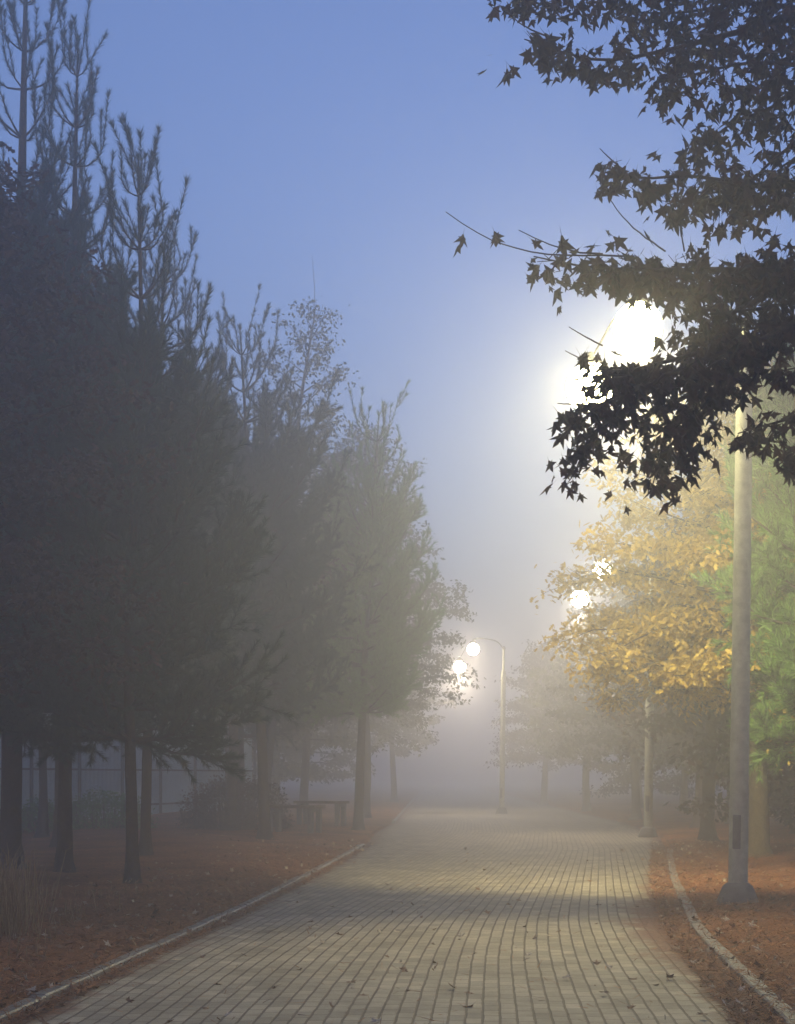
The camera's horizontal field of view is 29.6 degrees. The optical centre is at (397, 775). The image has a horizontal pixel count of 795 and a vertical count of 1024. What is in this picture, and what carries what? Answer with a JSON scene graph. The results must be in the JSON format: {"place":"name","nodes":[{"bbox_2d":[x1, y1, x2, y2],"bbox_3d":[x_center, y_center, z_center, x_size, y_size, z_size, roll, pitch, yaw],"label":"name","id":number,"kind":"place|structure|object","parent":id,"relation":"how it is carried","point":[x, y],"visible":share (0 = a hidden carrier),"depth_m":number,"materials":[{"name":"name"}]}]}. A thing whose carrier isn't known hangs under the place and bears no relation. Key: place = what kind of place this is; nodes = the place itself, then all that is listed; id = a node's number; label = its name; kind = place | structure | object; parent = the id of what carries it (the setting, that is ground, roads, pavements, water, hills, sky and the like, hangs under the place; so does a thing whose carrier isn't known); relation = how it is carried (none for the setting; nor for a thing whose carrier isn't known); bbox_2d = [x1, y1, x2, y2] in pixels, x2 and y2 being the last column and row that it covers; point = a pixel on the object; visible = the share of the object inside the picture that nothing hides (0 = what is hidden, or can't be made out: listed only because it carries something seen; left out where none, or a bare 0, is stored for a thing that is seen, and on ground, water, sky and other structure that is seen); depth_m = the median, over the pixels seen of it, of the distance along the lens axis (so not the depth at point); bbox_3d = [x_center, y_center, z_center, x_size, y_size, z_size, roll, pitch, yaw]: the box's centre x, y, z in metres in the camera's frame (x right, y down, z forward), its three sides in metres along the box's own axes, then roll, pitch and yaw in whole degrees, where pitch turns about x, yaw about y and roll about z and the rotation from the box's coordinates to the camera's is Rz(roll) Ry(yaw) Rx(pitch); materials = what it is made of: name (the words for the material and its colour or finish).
{"place":"outdoors","nodes":[
{"label":"outdoors","id":0,"kind":"place"},
{"bbox_2d":[0,790,419,1008],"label":"ground bed","id":1,"kind":"object","parent":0,"point":[390,813],"visible":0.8,"depth_m":15.99,"materials":[{"name":"brown soil"}]},
{"bbox_2d":[8,786,780,1023],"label":"path","id":2,"kind":"structure","parent":0,"point":[431,825],"depth_m":13.44,"materials":[{"name":"brick"}]},
{"bbox_2d":[369,1016,384,1021],"bbox_3d":[-0.121,1.479,9.158,0.122,0.043,0.077,0,0,0],"label":"fallen leaf","id":3,"kind":"object","parent":2,"relation":"on","point":[375,1020],"visible":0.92,"depth_m":9.17,"materials":[{"name":"brown plant"}]},
{"bbox_2d":[454,638,507,813],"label":"street lamp","id":4,"kind":"object","parent":2,"relation":"on","point":[472,649],"visible":0.92,"depth_m":59.91,"materials":[{"name":"metal"}]},
{"bbox_2d":[572,552,657,836],"bbox_3d":[5.320,-1.968,36.949,2.142,7.056,0.479,0,0,-4],"label":"street lamp","id":5,"kind":"object","parent":2,"relation":"on","point":[648,829],"visible":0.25,"depth_m":36.90,"materials":[{"name":"metal"}]},
{"bbox_2d":[645,796,648,810],"bbox_3d":[6.117,0.680,36.906,0.097,0.400,0.022,0,0,25],"label":"access door","id":6,"kind":"structure","parent":5,"relation":"in","point":[647,797],"depth_m":36.90,"materials":[{"name":"grey metal"}]},
{"bbox_2d":[0,783,794,964],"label":"ground","id":7,"kind":"structure","parent":0,"point":[668,814],"depth_m":29.97,"materials":[{"name":"brown soil"}]},
{"bbox_2d":[33,714,49,837],"bbox_3d":[-7.756,-0.985,33.562,3.101,4.818,2.361,0,0,41],"label":"young tree","id":8,"kind":"object","parent":7,"relation":"on","point":[42,829],"visible":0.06,"depth_m":33.39,"materials":[{"name":"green plant"}]},
{"bbox_2d":[22,794,79,832],"bbox_3d":[-8.643,0.932,36.513,1.852,0.975,1.650,0,0,0],"label":"green shrub","id":9,"kind":"object","parent":7,"relation":"on","point":[26,816],"visible":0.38,"depth_m":36.30,"materials":[{"name":"green plant"}]},
{"bbox_2d":[0,0,133,869],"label":"pine tree","id":10,"kind":"object","parent":7,"relation":"on","point":[11,804],"visible":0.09,"depth_m":22.44,"materials":[{"name":"green plant"}]},
{"bbox_2d":[0,836,147,960],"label":"dry grass","id":11,"kind":"structure","parent":7,"relation":"on","point":[11,914],"depth_m":13.47,"materials":[{"name":"plant"}]},
{"bbox_2d":[37,229,132,846],"bbox_3d":[-6.776,-4.613,29.567,5.423,12.093,5.362,0,0,0],"label":"pine tree","id":12,"kind":"object","parent":7,"relation":"on","point":[53,842],"depth_m":29.39,"materials":[{"name":"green plant"}]},
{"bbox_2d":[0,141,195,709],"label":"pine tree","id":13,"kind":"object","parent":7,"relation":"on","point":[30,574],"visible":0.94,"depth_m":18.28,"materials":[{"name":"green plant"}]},
{"bbox_2d":[50,787,159,828],"bbox_3d":[-7.455,0.810,38.008,2.949,1.129,2.102,0,0,0],"label":"green shrub","id":14,"kind":"object","parent":7,"relation":"on","point":[97,806],"visible":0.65,"depth_m":37.63,"materials":[{"name":"green plant"}]},
{"bbox_2d":[0,0,212,872],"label":"pine tree","id":15,"kind":"object","parent":7,"relation":"on","point":[65,748],"visible":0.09,"depth_m":22.15,"materials":[{"name":"green plant"}]},
{"bbox_2d":[0,714,255,818],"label":"wire fence","id":16,"kind":"object","parent":7,"relation":"on","point":[167,789],"visible":0.16,"depth_m":50.76,"materials":[{"name":"metal"}]},
{"bbox_2d":[0,111,296,883],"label":"pine tree","id":17,"kind":"object","parent":7,"relation":"on","point":[170,541],"visible":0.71,"depth_m":19.61,"materials":[{"name":"green plant"}]},
{"bbox_2d":[79,220,272,855],"bbox_3d":[-4.387,-4.177,26.207,4.341,11.212,4.594,0,0,0],"label":"pine tree","id":18,"kind":"object","parent":7,"relation":"on","point":[145,845],"visible":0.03,"depth_m":26.18,"materials":[{"name":"green plant"}]},
{"bbox_2d":[0,844,364,1022],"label":"kerb","id":19,"kind":"structure","parent":7,"relation":"on","point":[43,993],"depth_m":12.33,"materials":[{"name":"concrete"}]},
{"bbox_2d":[174,772,295,829],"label":"bush","id":20,"kind":"object","parent":7,"relation":"on","point":[246,820],"visible":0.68,"depth_m":40.07,"materials":[{"name":"green plant"}]},
{"bbox_2d":[186,408,315,816],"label":"pine tree","id":21,"kind":"object","parent":7,"relation":"on","point":[242,733],"visible":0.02,"depth_m":46.90,"materials":[{"name":"green plant"}]},
{"bbox_2d":[222,674,334,804],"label":"hazy tree","id":22,"kind":"object","parent":7,"relation":"on","point":[289,769],"visible":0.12,"depth_m":65.20,"materials":[{"name":"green plant"}]},
{"bbox_2d":[223,715,341,804],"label":"hazy tree","id":23,"kind":"object","parent":7,"relation":"on","point":[274,763],"depth_m":67.82,"materials":[{"name":"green plant"}]},
{"bbox_2d":[220,434,348,830],"bbox_3d":[-4.541,-3.744,39.687,6.667,10.460,6.429,0,0,-40],"label":"hazy tree","id":24,"kind":"object","parent":7,"relation":"on","point":[231,787],"depth_m":39.40,"materials":[{"name":"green plant"}]},
{"bbox_2d":[195,282,382,839],"bbox_3d":[-3.169,-4.686,33.578,5.237,12.305,5.079,0,0,35],"label":"pine tree","id":25,"kind":"object","parent":7,"relation":"on","point":[267,464],"visible":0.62,"depth_m":32.93,"materials":[{"name":"green plant"}]},
{"bbox_2d":[269,805,325,832],"bbox_3d":[-2.600,1.099,38.000,1.500,0.708,0.548,0,0,28],"label":"park bench","id":26,"kind":"object","parent":7,"relation":"on","point":[312,809],"visible":0.8,"depth_m":37.85,"materials":[{"name":"brown wood"}]},
{"bbox_2d":[238,261,387,821],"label":"layered oak","id":27,"kind":"object","parent":7,"relation":"on","point":[308,364],"visible":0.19,"depth_m":44.86,"materials":[{"name":"green plant"}]},
{"bbox_2d":[252,724,375,785],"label":"hazy tree","id":28,"kind":"object","parent":7,"relation":"on","point":[339,760],"visible":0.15,"depth_m":78.05,"materials":[{"name":"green plant"}]},
{"bbox_2d":[293,801,349,825],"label":"park bench","id":29,"kind":"object","parent":7,"relation":"on","point":[339,804],"visible":0.84,"depth_m":42.48,"materials":[{"name":"brown wood"}]},
{"bbox_2d":[274,493,392,812],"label":"hazy tree","id":30,"kind":"object","parent":7,"relation":"on","point":[336,741],"visible":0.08,"depth_m":57.89,"materials":[{"name":"green plant"}]},
{"bbox_2d":[281,378,447,829],"bbox_3d":[-0.967,-4.575,40.370,4.334,12.169,4.417,0,0,-38],"label":"pine tree","id":31,"kind":"object","parent":7,"relation":"on","point":[386,674],"visible":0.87,"depth_m":39.88,"materials":[{"name":"green plant"}]},
{"bbox_2d":[310,576,433,756],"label":"hazy tree","id":32,"kind":"object","parent":7,"relation":"on","point":[390,731],"visible":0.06,"depth_m":65.94,"materials":[{"name":"green plant"}]},
{"bbox_2d":[277,419,485,817],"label":"layered oak","id":33,"kind":"object","parent":7,"relation":"on","point":[433,670],"visible":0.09,"depth_m":51.71,"materials":[{"name":"green plant"}]},
{"bbox_2d":[0,832,794,1023],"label":"fallen leaves","id":34,"kind":"object","parent":7,"relation":"on","point":[128,999],"depth_m":14.32,"materials":[{"name":"brown plant"}]},
{"bbox_2d":[343,616,456,801],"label":"hazy tree","id":35,"kind":"object","parent":7,"relation":"on","point":[407,734],"visible":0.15,"depth_m":81.80,"materials":[{"name":"green plant"}]},
{"bbox_2d":[392,798,414,823],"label":"kerb","id":36,"kind":"structure","parent":7,"relation":"on","point":[397,817],"depth_m":59.98,"materials":[{"name":"concrete"}]},
{"bbox_2d":[485,639,595,805],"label":"hazy tree","id":37,"kind":"object","parent":7,"relation":"on","point":[531,756],"visible":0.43,"depth_m":75.74,"materials":[{"name":"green plant"}]},
{"bbox_2d":[515,607,656,812],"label":"hazy tree","id":38,"kind":"object","parent":7,"relation":"on","point":[548,750],"visible":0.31,"depth_m":61.80,"materials":[{"name":"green plant"}]},
{"bbox_2d":[540,578,693,819],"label":"hazy tree","id":39,"kind":"object","parent":7,"relation":"on","point":[608,737],"visible":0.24,"depth_m":49.83,"materials":[{"name":"green plant"}]},
{"bbox_2d":[446,0,794,515],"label":"star leaf tree","id":40,"kind":"object","parent":7,"relation":"on","point":[722,350],"visible":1,"depth_m":8.96,"materials":[{"name":"green plant"}]},
{"bbox_2d":[576,614,716,807],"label":"hazy tree","id":41,"kind":"object","parent":7,"relation":"on","point":[624,779],"visible":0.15,"depth_m":65.34,"materials":[{"name":"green plant"}]},
{"bbox_2d":[595,672,721,810],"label":"hazy tree","id":42,"kind":"object","parent":7,"relation":"on","point":[684,786],"visible":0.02,"depth_m":57.92,"materials":[{"name":"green plant"}]},
{"bbox_2d":[529,333,794,856],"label":"yellow oak","id":43,"kind":"object","parent":7,"relation":"on","point":[692,666],"visible":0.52,"depth_m":25.95,"materials":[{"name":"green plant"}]},
{"bbox_2d":[595,529,730,827],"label":"hazy tree","id":44,"kind":"object","parent":7,"relation":"on","point":[631,718],"visible":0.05,"depth_m":40.95,"materials":[{"name":"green plant"}]},
{"bbox_2d":[654,746,726,789],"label":"hazy tree","id":45,"kind":"object","parent":7,"relation":"on","point":[677,777],"visible":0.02,"depth_m":69.57,"materials":[{"name":"green plant"}]},
{"bbox_2d":[627,686,767,823],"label":"hazy tree","id":46,"kind":"object","parent":7,"relation":"on","point":[657,767],"visible":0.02,"depth_m":44.63,"materials":[{"name":"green plant"}]},
{"bbox_2d":[663,599,794,845],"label":"hazy tree","id":47,"kind":"object","parent":7,"relation":"on","point":[775,786],"visible":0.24,"depth_m":30.47,"materials":[{"name":"green plant"}]},
{"bbox_2d":[667,849,794,1023],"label":"kerb","id":48,"kind":"structure","parent":7,"relation":"on","point":[736,965],"depth_m":12.03,"materials":[{"name":"concrete"}]},
{"bbox_2d":[672,561,794,791],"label":"hazy tree","id":49,"kind":"object","parent":7,"relation":"on","point":[722,749],"visible":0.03,"depth_m":30.49,"materials":[{"name":"green plant"}]},
{"bbox_2d":[678,685,794,833],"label":"hazy tree","id":50,"kind":"object","parent":7,"relation":"on","point":[725,768],"depth_m":36.32,"materials":[{"name":"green plant"}]},
{"bbox_2d":[687,292,794,786],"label":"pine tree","id":51,"kind":"object","parent":7,"relation":"on","point":[774,617],"visible":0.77,"depth_m":22.37,"materials":[{"name":"green plant"}]},
{"bbox_2d":[0,0,794,783],"label":"sky","id":52,"kind":"structure","parent":0,"point":[340,136],"materials":[{"name":"blue"}]},
{"bbox_2d":[505,792,794,1010],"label":"ground bed","id":53,"kind":"object","parent":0,"point":[670,833],"visible":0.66,"depth_m":16.35,"materials":[{"name":"brown soil"}]},
{"bbox_2d":[489,652,580,798],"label":"hazy tree","id":54,"kind":"object","parent":53,"relation":"on","point":[551,766],"visible":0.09,"depth_m":92.02,"materials":[{"name":"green plant"}]},
{"bbox_2d":[566,288,758,904],"bbox_3d":[2.998,-2.013,17.071,2.201,7.056,0.563,0,0,-5],"label":"street lamp","id":55,"kind":"object","parent":53,"relation":"on","point":[635,326],"visible":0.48,"depth_m":17.01,"materials":[{"name":"metal"}]},
{"bbox_2d":[732,815,740,848],"bbox_3d":[3.827,0.635,17.006,0.097,0.400,0.022,0,0,25],"label":"access door","id":56,"kind":"structure","parent":55,"relation":"in","point":[736,841],"depth_m":17.00,"materials":[{"name":"grey metal"}]},
{"bbox_2d":[586,461,791,840],"bbox_3d":[6.916,-2.812,33.156,5.228,8.609,5.896,0,0,-22],"label":"hazy tree","id":57,"kind":"object","parent":53,"relation":"on","point":[707,828],"visible":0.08,"depth_m":33.40,"materials":[{"name":"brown plant"}]}
]}

